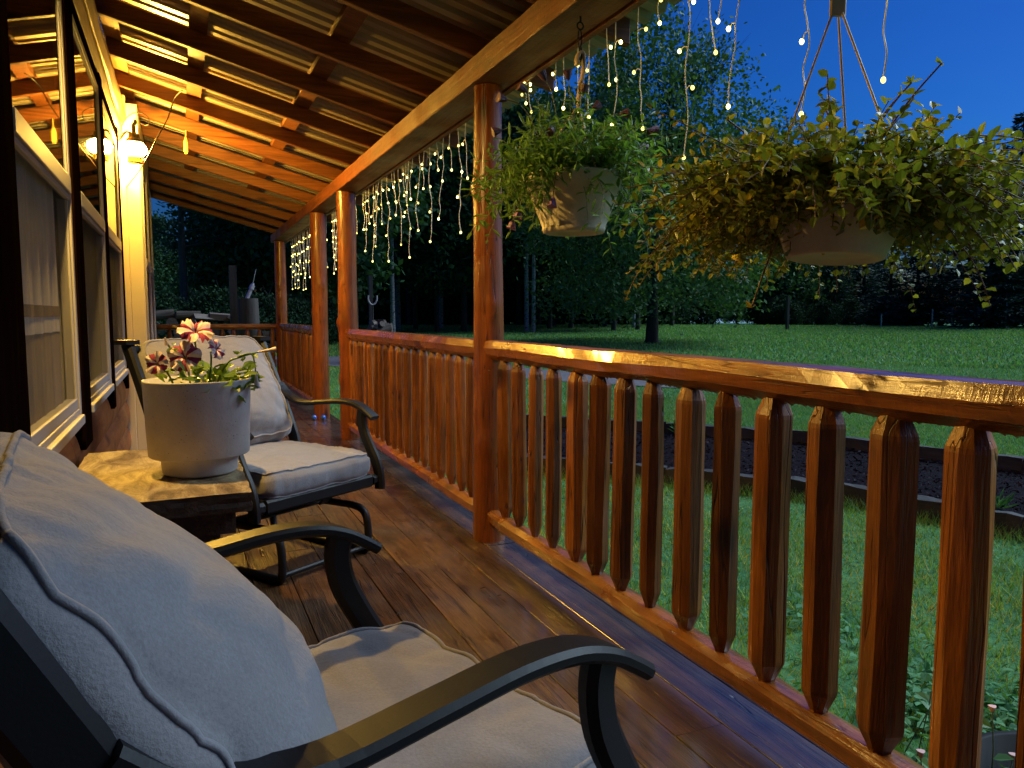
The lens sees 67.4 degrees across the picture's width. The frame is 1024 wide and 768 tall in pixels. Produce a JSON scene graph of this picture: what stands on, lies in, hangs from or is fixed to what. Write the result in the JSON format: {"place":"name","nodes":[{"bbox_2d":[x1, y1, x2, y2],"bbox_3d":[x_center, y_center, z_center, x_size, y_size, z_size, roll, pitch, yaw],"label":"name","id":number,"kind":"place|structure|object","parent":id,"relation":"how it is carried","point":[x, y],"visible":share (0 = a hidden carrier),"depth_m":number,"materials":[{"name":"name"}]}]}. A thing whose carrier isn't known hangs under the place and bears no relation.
{"place":"outdoors","nodes":[
{"label":"outdoors","id":0,"kind":"place"},
{"bbox_2d":[275,356,675,387],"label":"gravel path","id":1,"kind":"structure","parent":0,"point":[335,361],"depth_m":16.80,"materials":[{"name":"grey gravel"}]},
{"bbox_2d":[368,275,372,320],"bbox_3d":[-3.803,-1.768,20.721,0.100,2.300,0.100,-2,6,-23],"label":"wooden post","id":2,"kind":"object","parent":1,"relation":"on","point":[370,285],"visible":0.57,"depth_m":20.62,"materials":[{"name":"grey wood"}]},
{"bbox_2d":[221,389,847,767],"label":"porch deck","id":3,"kind":"structure","parent":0,"point":[678,710],"depth_m":2.75,"materials":[{"name":"brown wood"}]},
{"bbox_2d":[78,450,252,542],"bbox_3d":[-1.147,0.551,2.523,0.511,0.549,0.899,-2,6,-23],"label":"side table","id":4,"kind":"object","parent":3,"relation":"on","point":[205,509],"visible":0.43,"depth_m":2.23,"materials":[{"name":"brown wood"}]},
{"bbox_2d":[141,375,250,477],"bbox_3d":[-0.997,0.132,2.445,0.321,0.297,0.321,-2,6,-23],"label":"white planter","id":5,"kind":"object","parent":4,"relation":"on","point":[192,429],"visible":0.92,"depth_m":2.32,"materials":[{"name":"ceramic"}]},
{"bbox_2d":[145,319,276,402],"bbox_3d":[-0.962,-0.078,2.450,0.343,0.264,0.324,2,6,25],"label":"petunia","id":6,"kind":"object","parent":5,"relation":"in","point":[185,356],"visible":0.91,"depth_m":2.40,"materials":[{"name":"pink plant"}]},
{"bbox_2d":[113,335,384,584],"bbox_3d":[-1.129,0.272,3.387,0.898,0.958,0.750,3,6,33],"label":"patio chair","id":7,"kind":"object","parent":3,"relation":"on","point":[294,473],"visible":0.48,"depth_m":3.31,"materials":[{"name":"black metal"}]},
{"bbox_2d":[274,241,286,380],"bbox_3d":[-3.207,-0.941,10.695,0.166,2.063,0.165,-2,6,-23],"label":"porch post","id":8,"kind":"object","parent":3,"relation":"on","point":[280,281],"visible":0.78,"depth_m":10.62,"materials":[{"name":"brown wood"}]},
{"bbox_2d":[156,324,275,366],"bbox_3d":[-4.013,-0.389,10.419,1.588,0.852,0.096,-2,6,-23],"label":"railing","id":9,"kind":"object","parent":8,"relation":"attached to","point":[221,327],"visible":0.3,"depth_m":10.46,"materials":[{"name":"brown wood"}]},
{"bbox_2d":[279,323,313,405],"bbox_3d":[-2.576,-0.288,9.279,0.119,0.863,3.061,-2,6,-23],"label":"railing","id":10,"kind":"object","parent":8,"relation":"attached to","point":[297,350],"visible":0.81,"depth_m":9.14,"materials":[{"name":"brown wood"}]},
{"bbox_2d":[310,212,329,418],"bbox_3d":[-1.946,-0.679,7.762,0.171,2.065,0.180,-2,6,-23],"label":"porch post","id":11,"kind":"object","parent":3,"relation":"on","point":[320,363],"visible":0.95,"depth_m":7.70,"materials":[{"name":"brown wood"}]},
{"bbox_2d":[0,430,655,767],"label":"patio chair","id":12,"kind":"object","parent":3,"relation":"on","point":[134,633],"visible":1,"depth_m":0.73,"materials":[{"name":"black metal"}]},
{"bbox_2d":[336,191,359,439],"bbox_3d":[-1.379,-0.564,6.470,0.173,2.066,0.171,1,5,14],"label":"porch post","id":13,"kind":"object","parent":3,"relation":"on","point":[347,267],"visible":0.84,"depth_m":6.39,"materials":[{"name":"brown wood"}]},
{"bbox_2d":[471,83,504,542],"bbox_3d":[-0.106,-0.301,3.532,0.158,2.068,0.161,3,6,30],"label":"porch post","id":14,"kind":"object","parent":3,"relation":"on","point":[488,296],"visible":0.81,"depth_m":3.48,"materials":[{"name":"brown wood"}]},
{"bbox_2d":[345,329,473,512],"bbox_3d":[-0.745,0.092,5.049,0.117,0.864,3.071,-2,6,-23],"label":"railing","id":15,"kind":"object","parent":14,"relation":"attached to","point":[418,402],"visible":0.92,"depth_m":4.51,"materials":[{"name":"brown wood"}]},
{"bbox_2d":[483,340,1023,767],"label":"railing","id":16,"kind":"object","parent":14,"relation":"attached to","point":[974,412],"visible":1,"depth_m":1.82,"materials":[{"name":"brown wood"}]},
{"bbox_2d":[98,0,1023,314],"label":"sky","id":17,"kind":"structure","parent":0,"point":[979,44],"materials":[{"name":"blue"}]},
{"bbox_2d":[275,323,1023,766],"bbox_3d":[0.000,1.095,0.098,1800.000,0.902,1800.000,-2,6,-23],"label":"lawn","id":18,"kind":"structure","parent":0,"point":[847,683],"depth_m":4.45,"materials":[{"name":"green plant"}]},
{"bbox_2d":[0,0,156,767],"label":"log house","id":19,"kind":"structure","parent":18,"relation":"on","point":[77,292],"depth_m":2.75,"materials":[{"name":"brown wood"}]},
{"bbox_2d":[6,0,84,452],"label":"window","id":20,"kind":"structure","parent":19,"relation":"in","point":[35,27],"depth_m":2.37,"materials":[{"name":"grey plastic"}]},
{"bbox_2d":[72,15,113,412],"bbox_3d":[-1.953,-0.708,3.503,0.110,1.575,1.120,-2,6,-23],"label":"window","id":21,"kind":"structure","parent":19,"relation":"in","point":[87,97],"depth_m":3.85,"materials":[{"name":"grey plastic"}]},
{"bbox_2d":[82,99,128,385],"bbox_3d":[-2.484,-0.810,4.636,0.185,1.575,1.100,-2,6,-23],"label":"window","id":22,"kind":"structure","parent":19,"relation":"in","point":[115,245],"depth_m":5.01,"materials":[{"name":"grey plastic"}]},
{"bbox_2d":[118,112,149,164],"bbox_3d":[-2.647,-1.716,5.321,0.246,0.363,0.156,-1,5,-11],"label":"porch lamp","id":23,"kind":"object","parent":19,"relation":"attached to","point":[134,149],"visible":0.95,"depth_m":5.30,"materials":[{"name":"white glass"}]},
{"bbox_2d":[140,161,152,340],"bbox_3d":[-2.982,-0.942,6.201,0.110,1.590,0.860,-2,6,-23],"label":"window","id":24,"kind":"structure","parent":19,"relation":"in","point":[147,267],"depth_m":6.13,"materials":[{"name":"grey plastic"}]},
{"bbox_2d":[147,181,155,338],"bbox_3d":[-3.355,-1.019,7.061,0.110,1.590,0.860,-2,6,-23],"label":"window","id":25,"kind":"structure","parent":19,"relation":"in","point":[148,191],"depth_m":7.38,"materials":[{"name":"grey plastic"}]},
{"bbox_2d":[94,0,682,241],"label":"porch roof","id":26,"kind":"structure","parent":19,"relation":"attached to","point":[282,112],"depth_m":4.55,"materials":[{"name":"brown wood"}]},
{"bbox_2d":[271,0,647,243],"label":"porch beam","id":27,"kind":"structure","parent":26,"relation":"attached to","point":[535,39],"depth_m":3.40,"materials":[{"name":"brown wood"}]},
{"bbox_2d":[290,222,327,289],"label":"icicle lights","id":28,"kind":"object","parent":27,"relation":"hanging from","point":[299,257],"visible":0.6,"depth_m":9.61,"materials":[{"name":"white plastic"}]},
{"bbox_2d":[363,123,468,261],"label":"icicle lights","id":29,"kind":"object","parent":27,"relation":"hanging from","point":[406,176],"visible":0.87,"depth_m":5.00,"materials":[{"name":"white plastic"}]},
{"bbox_2d":[576,16,583,62],"bbox_3d":[0.235,-1.186,2.641,0.019,0.153,0.026,4,6,37],"label":"ceiling hook","id":30,"kind":"object","parent":27,"relation":"attached to","point":[580,31],"visible":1,"depth_m":2.64,"materials":[{"name":"black metal"}]},
{"bbox_2d":[526,50,621,236],"bbox_3d":[0.215,-0.835,2.648,0.344,0.625,0.344,-2,6,-23],"label":"hanging basket","id":31,"kind":"object","parent":30,"relation":"hanging from","point":[565,219],"visible":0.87,"depth_m":2.56,"materials":[{"name":"beige plastic"}]},
{"bbox_2d":[459,69,683,254],"bbox_3d":[0.221,-0.761,2.708,0.793,0.629,0.796,0,5,3],"label":"daisy plant","id":32,"kind":"object","parent":31,"relation":"in","point":[610,152],"visible":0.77,"depth_m":2.52,"materials":[{"name":"green plant"}]},
{"bbox_2d":[521,0,887,159],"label":"icicle lights","id":33,"kind":"object","parent":27,"relation":"hanging from","point":[801,42],"visible":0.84,"depth_m":2.28,"materials":[{"name":"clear plastic"}]},
{"bbox_2d":[776,0,910,265],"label":"hanging basket","id":34,"kind":"object","parent":27,"relation":"hanging from","point":[852,244],"visible":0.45,"depth_m":1.53,"materials":[{"name":"beige plastic"}]},
{"bbox_2d":[612,57,1023,312],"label":"trailing plant","id":35,"kind":"object","parent":34,"relation":"in","point":[948,189],"visible":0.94,"depth_m":1.43,"materials":[{"name":"green plant"}]},
{"bbox_2d":[153,237,173,291],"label":"forest tree","id":36,"kind":"object","parent":18,"relation":"on","point":[157,270],"visible":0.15,"depth_m":39.60,"materials":[{"name":"green plant"}]},
{"bbox_2d":[152,209,178,296],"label":"forest tree","id":37,"kind":"object","parent":18,"relation":"on","point":[155,233],"visible":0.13,"depth_m":41.15,"materials":[{"name":"green plant"}]},
{"bbox_2d":[155,286,195,338],"bbox_3d":[-10.594,-1.785,22.501,2.939,2.577,3.464,-4,6,-37],"label":"undergrowth bush","id":38,"kind":"object","parent":18,"relation":"on","point":[162,302],"visible":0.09,"depth_m":22.40,"materials":[{"name":"green plant"}]},
{"bbox_2d":[155,249,221,301],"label":"forest tree","id":39,"kind":"object","parent":18,"relation":"on","point":[173,289],"visible":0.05,"depth_m":37.51,"materials":[{"name":"green plant"}]},
{"bbox_2d":[164,212,222,290],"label":"forest tree","id":40,"kind":"object","parent":18,"relation":"on","point":[189,238],"visible":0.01,"depth_m":32.42,"materials":[{"name":"green plant"}]},
{"bbox_2d":[152,202,245,302],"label":"tree","id":41,"kind":"object","parent":18,"relation":"on","point":[182,246],"visible":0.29,"depth_m":28.12,"materials":[{"name":"green plant"}]},
{"bbox_2d":[152,200,274,300],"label":"forest tree","id":42,"kind":"object","parent":18,"relation":"on","point":[195,275],"visible":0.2,"depth_m":30.91,"materials":[{"name":"green plant"}]},
{"bbox_2d":[174,279,262,335],"bbox_3d":[-9.004,-1.875,23.230,3.514,2.646,2.766,0,5,-1],"label":"undergrowth bush","id":43,"kind":"object","parent":18,"relation":"on","point":[212,301],"visible":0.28,"depth_m":22.80,"materials":[{"name":"green plant"}]},
{"bbox_2d":[155,203,305,294],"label":"forest tree","id":44,"kind":"object","parent":18,"relation":"on","point":[220,250],"visible":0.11,"depth_m":29.59,"materials":[{"name":"green plant"}]},
{"bbox_2d":[228,265,237,335],"bbox_3d":[-4.829,-0.926,13.353,0.120,2.250,0.120,-2,6,-23],"label":"wooden post","id":45,"kind":"object","parent":18,"relation":"on","point":[233,294],"visible":0.43,"depth_m":13.24,"materials":[{"name":"brown wood"}]},
{"bbox_2d":[237,298,259,335],"bbox_3d":[-4.515,-0.627,13.188,0.365,1.684,0.351,-2,6,-23],"label":"chopping stump","id":46,"kind":"object","parent":18,"relation":"on","point":[248,310],"visible":0.26,"depth_m":13.00,"materials":[{"name":"grey wood"}]},
{"bbox_2d":[192,232,329,299],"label":"forest tree","id":47,"kind":"object","parent":18,"relation":"on","point":[257,289],"visible":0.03,"depth_m":31.67,"materials":[{"name":"green plant"}]},
{"bbox_2d":[211,286,311,349],"bbox_3d":[-7.689,-1.835,23.785,3.193,2.396,2.513,-4,6,-36],"label":"undergrowth bush","id":48,"kind":"object","parent":18,"relation":"on","point":[267,306],"visible":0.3,"depth_m":23.62,"materials":[{"name":"green plant"}]},
{"bbox_2d":[210,219,334,294],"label":"forest tree","id":49,"kind":"object","parent":18,"relation":"on","point":[257,237],"visible":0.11,"depth_m":29.09,"materials":[{"name":"green plant"}]},
{"bbox_2d":[242,287,328,334],"bbox_3d":[-7.447,-1.934,24.849,3.203,2.345,2.369,0,5,3],"label":"undergrowth bush","id":50,"kind":"object","parent":18,"relation":"on","point":[291,303],"visible":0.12,"depth_m":24.68,"materials":[{"name":"green plant"}]},
{"bbox_2d":[227,224,388,326],"bbox_3d":[-8.397,-5.448,32.459,6.354,8.212,6.478,0,5,2],"label":"forest tree","id":51,"kind":"object","parent":18,"relation":"on","point":[308,291],"visible":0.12,"depth_m":31.41,"materials":[{"name":"green plant"}]},
{"bbox_2d":[289,292,337,344],"bbox_3d":[-7.161,-2.012,25.886,2.508,2.242,2.796,5,7,44],"label":"undergrowth bush","id":52,"kind":"object","parent":18,"relation":"on","point":[302,303],"visible":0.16,"depth_m":25.75,"materials":[{"name":"green plant"}]},
{"bbox_2d":[308,300,338,343],"bbox_3d":[-7.039,-2.203,28.081,2.220,2.102,2.618,1,5,8],"label":"undergrowth bush","id":53,"kind":"object","parent":18,"relation":"on","point":[333,313],"visible":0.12,"depth_m":27.94,"materials":[{"name":"green plant"}]},
{"bbox_2d":[286,166,451,328],"bbox_3d":[-5.948,-6.566,29.006,7.129,10.592,6.107,0,5,2],"label":"forest tree","id":54,"kind":"object","parent":18,"relation":"on","point":[364,263],"visible":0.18,"depth_m":28.77,"materials":[{"name":"green plant"}]},
{"bbox_2d":[329,207,411,328],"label":"forest tree","id":55,"kind":"object","parent":18,"relation":"on","point":[362,304],"visible":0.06,"depth_m":36.44,"materials":[{"name":"green plant"}]},
{"bbox_2d":[364,281,424,324],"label":"undergrowth bush","id":56,"kind":"object","parent":18,"relation":"on","point":[386,294],"visible":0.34,"depth_m":48.94,"materials":[{"name":"green plant"}]},
{"bbox_2d":[371,169,429,330],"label":"birch tree","id":57,"kind":"object","parent":18,"relation":"on","point":[398,314],"depth_m":40.24,"materials":[{"name":"grey plant"}]},
{"bbox_2d":[381,229,430,325],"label":"forest tree","id":58,"kind":"object","parent":18,"relation":"on","point":[409,310],"depth_m":47.20,"materials":[{"name":"green plant"}]},
{"bbox_2d":[364,149,450,331],"bbox_3d":[-5.547,-8.827,34.789,5.304,13.797,6.365,1,5,16],"label":"birch tree","id":59,"kind":"object","parent":18,"relation":"on","point":[392,289],"visible":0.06,"depth_m":35.08,"materials":[{"name":"green plant"}]},
{"bbox_2d":[378,177,460,328],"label":"forest tree","id":60,"kind":"object","parent":18,"relation":"on","point":[415,308],"visible":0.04,"depth_m":41.20,"materials":[{"name":"green plant"}]},
{"bbox_2d":[387,146,473,332],"bbox_3d":[-3.756,-6.989,37.346,5.126,9.533,5.990,-1,5,-10],"label":"forest tree","id":61,"kind":"object","parent":18,"relation":"on","point":[426,273],"visible":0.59,"depth_m":36.50,"materials":[{"name":"green plant"}]},
{"bbox_2d":[400,109,518,330],"bbox_3d":[-2.342,-7.855,38.365,6.258,11.122,7.325,1,5,12],"label":"forest tree","id":62,"kind":"object","parent":18,"relation":"on","point":[464,275],"visible":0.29,"depth_m":37.24,"materials":[{"name":"green plant"}]},
{"bbox_2d":[439,166,521,294],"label":"forest tree","id":63,"kind":"object","parent":18,"relation":"on","point":[507,264],"visible":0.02,"depth_m":42.11,"materials":[{"name":"green plant"}]},
{"bbox_2d":[503,96,550,324],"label":"forest tree","id":64,"kind":"object","parent":18,"relation":"on","point":[518,303],"visible":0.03,"depth_m":47.86,"materials":[{"name":"green plant"}]},
{"bbox_2d":[503,101,552,324],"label":"forest tree","id":65,"kind":"object","parent":18,"relation":"on","point":[538,318],"depth_m":48.26,"materials":[{"name":"green plant"}]},
{"bbox_2d":[502,88,561,331],"bbox_3d":[0.778,-9.197,38.179,5.096,13.797,6.448,-1,5,-15],"label":"birch tree","id":66,"kind":"object","parent":18,"relation":"on","point":[506,118],"visible":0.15,"depth_m":37.31,"materials":[{"name":"green plant"}]},
{"bbox_2d":[502,94,562,332],"bbox_3d":[0.947,-8.445,37.434,5.251,12.418,4.684,2,6,23],"label":"birch tree","id":67,"kind":"object","parent":18,"relation":"on","point":[524,235],"visible":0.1,"depth_m":36.96,"materials":[{"name":"green plant"}]},
{"bbox_2d":[505,235,584,328],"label":"forest tree","id":68,"kind":"object","parent":18,"relation":"on","point":[541,268],"visible":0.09,"depth_m":41.10,"materials":[{"name":"green plant"}]},
{"bbox_2d":[533,78,582,243],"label":"forest tree","id":69,"kind":"object","parent":18,"relation":"on","point":[556,96],"depth_m":49.66,"materials":[{"name":"green plant"}]},
{"bbox_2d":[581,288,646,324],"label":"undergrowth bush","id":70,"kind":"object","parent":18,"relation":"on","point":[618,321],"visible":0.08,"depth_m":49.36,"materials":[{"name":"green plant"}]},
{"bbox_2d":[566,187,662,330],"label":"forest tree","id":71,"kind":"object","parent":18,"relation":"on","point":[613,326],"visible":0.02,"depth_m":38.91,"materials":[{"name":"green plant"}]},
{"bbox_2d":[597,154,681,329],"bbox_3d":[6.652,-7.284,39.897,5.254,9.533,6.132,3,6,31],"label":"forest tree","id":72,"kind":"object","parent":18,"relation":"on","point":[637,316],"visible":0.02,"depth_m":39.99,"materials":[{"name":"green plant"}]},
{"bbox_2d":[502,0,807,343],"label":"broadleaf tree","id":73,"kind":"object","parent":18,"relation":"on","point":[602,295],"visible":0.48,"depth_m":26.46,"materials":[{"name":"green plant"}]},
{"bbox_2d":[644,288,697,324],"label":"undergrowth bush","id":74,"kind":"object","parent":18,"relation":"on","point":[678,321],"visible":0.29,"depth_m":49.43,"materials":[{"name":"green plant"}]},
{"bbox_2d":[655,118,705,325],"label":"forest tree","id":75,"kind":"object","parent":18,"relation":"on","point":[671,322],"visible":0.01,"depth_m":46.07,"materials":[{"name":"green plant"}]},
{"bbox_2d":[687,302,722,324],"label":"undergrowth bush","id":76,"kind":"object","parent":18,"relation":"on","point":[707,318],"visible":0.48,"depth_m":52.77,"materials":[{"name":"green plant"}]},
{"bbox_2d":[723,287,746,323],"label":"bush","id":77,"kind":"object","parent":18,"relation":"on","point":[734,317],"visible":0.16,"depth_m":62.81,"materials":[{"name":"green plant"}]},
{"bbox_2d":[665,467,805,498],"bbox_3d":[2.051,0.877,6.732,1.408,0.191,0.195,2,5,28],"label":"edging timber","id":78,"kind":"object","parent":18,"relation":"on","point":[798,483],"visible":0.17,"depth_m":6.66,"materials":[{"name":"brown wood"}]},
{"bbox_2d":[665,422,807,444],"bbox_3d":[2.789,0.605,9.159,1.930,0.191,0.193,2,6,28],"label":"edging timber","id":79,"kind":"object","parent":18,"relation":"on","point":[797,435],"visible":0.2,"depth_m":9.08,"materials":[{"name":"brown wood"}]},
{"bbox_2d":[742,296,771,324],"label":"undergrowth bush","id":80,"kind":"object","parent":18,"relation":"on","point":[757,317],"visible":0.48,"depth_m":50.95,"materials":[{"name":"green plant"}]},
{"bbox_2d":[526,426,1023,514],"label":"mulch bed","id":81,"kind":"object","parent":18,"relation":"on","point":[862,470],"visible":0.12,"depth_m":7.48,"materials":[{"name":"brown wood"}]},
{"bbox_2d":[995,488,1017,508],"bbox_3d":[3.743,0.873,5.967,0.343,0.175,0.342,-2,6,-23],"label":"weed clump","id":82,"kind":"object","parent":81,"relation":"on","point":[1000,503],"visible":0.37,"depth_m":5.92,"materials":[{"name":"green plant"}]},
{"bbox_2d":[757,293,801,324],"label":"undergrowth bush","id":83,"kind":"object","parent":18,"relation":"on","point":[777,305],"visible":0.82,"depth_m":48.14,"materials":[{"name":"green plant"}]},
{"bbox_2d":[765,298,805,324],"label":"undergrowth bush","id":84,"kind":"object","parent":18,"relation":"on","point":[802,311],"visible":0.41,"depth_m":48.36,"materials":[{"name":"green plant"}]},
{"bbox_2d":[749,256,828,316],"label":"forest tree","id":85,"kind":"object","parent":18,"relation":"on","point":[792,277],"visible":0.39,"depth_m":50.69,"materials":[{"name":"green plant"}]},
{"bbox_2d":[776,265,839,316],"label":"forest tree","id":86,"kind":"object","parent":18,"relation":"on","point":[826,281],"visible":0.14,"depth_m":52.09,"materials":[{"name":"green plant"}]},
{"bbox_2d":[804,297,846,325],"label":"undergrowth bush","id":87,"kind":"object","parent":18,"relation":"on","point":[825,309],"visible":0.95,"depth_m":47.12,"materials":[{"name":"green plant"}]},
{"bbox_2d":[810,265,862,324],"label":"spruce tree","id":88,"kind":"object","parent":18,"relation":"on","point":[834,292],"visible":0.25,"depth_m":52.80,"materials":[{"name":"green plant"}]},
{"bbox_2d":[833,297,866,324],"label":"undergrowth bush","id":89,"kind":"object","parent":18,"relation":"on","point":[851,305],"visible":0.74,"depth_m":48.71,"materials":[{"name":"green plant"}]},
{"bbox_2d":[835,262,891,324],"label":"spruce tree","id":90,"kind":"object","parent":18,"relation":"on","point":[860,282],"visible":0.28,"depth_m":53.95,"materials":[{"name":"green plant"}]},
{"bbox_2d":[741,592,1019,757],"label":"clover weeds","id":91,"kind":"object","parent":18,"relation":"on","point":[1001,705],"visible":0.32,"depth_m":3.02,"materials":[{"name":"green plant"}]},
{"bbox_2d":[850,248,930,325],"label":"spruce tree","id":92,"kind":"object","parent":18,"relation":"on","point":[890,287],"visible":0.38,"depth_m":46.31,"materials":[{"name":"green plant"}]},
{"bbox_2d":[878,290,935,325],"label":"undergrowth bush","id":93,"kind":"object","parent":18,"relation":"on","point":[908,299],"visible":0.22,"depth_m":45.03,"materials":[{"name":"green plant"}]},
{"bbox_2d":[870,232,956,326],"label":"spruce tree","id":94,"kind":"object","parent":18,"relation":"on","point":[918,288],"visible":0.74,"depth_m":43.63,"materials":[{"name":"green plant"}]},
{"bbox_2d":[844,483,1023,536],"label":"edging timber","id":95,"kind":"object","parent":18,"relation":"on","point":[928,504],"visible":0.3,"depth_m":5.76,"materials":[{"name":"brown wood"}]},
{"bbox_2d":[845,436,1023,472],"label":"edging timber","id":96,"kind":"object","parent":18,"relation":"on","point":[1012,463],"visible":0.24,"depth_m":7.80,"materials":[{"name":"brown wood"}]},
{"bbox_2d":[913,234,977,325],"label":"spruce tree","id":97,"kind":"object","parent":18,"relation":"on","point":[944,273],"visible":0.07,"depth_m":48.06,"materials":[{"name":"green plant"}]},
{"bbox_2d":[894,691,1014,767],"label":"flower shrub","id":98,"kind":"object","parent":18,"relation":"on","point":[921,759],"visible":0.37,"depth_m":1.90,"materials":[{"name":"green plant"}]},
{"bbox_2d":[921,171,1009,325],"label":"spruce tree","id":99,"kind":"object","parent":18,"relation":"on","point":[951,274],"visible":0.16,"depth_m":44.44,"materials":[{"name":"green plant"}]},
{"bbox_2d":[929,192,1023,328],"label":"spruce tree","id":100,"kind":"object","parent":18,"relation":"on","point":[988,315],"visible":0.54,"depth_m":39.32,"materials":[{"name":"green plant"}]},
{"bbox_2d":[964,112,1023,325],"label":"spruce tree","id":101,"kind":"object","parent":18,"relation":"on","point":[1017,122],"visible":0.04,"depth_m":45.05,"materials":[{"name":"green plant"}]},
{"bbox_2d":[980,731,1016,767],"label":"black tub","id":102,"kind":"object","parent":18,"relation":"on","point":[1004,742],"visible":0.34,"depth_m":2.25,"materials":[{"name":"black plastic"}]},
{"bbox_2d":[975,173,1023,327],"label":"spruce tree","id":103,"kind":"object","parent":18,"relation":"on","point":[1012,318],"visible":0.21,"depth_m":40.36,"materials":[{"name":"green plant"}]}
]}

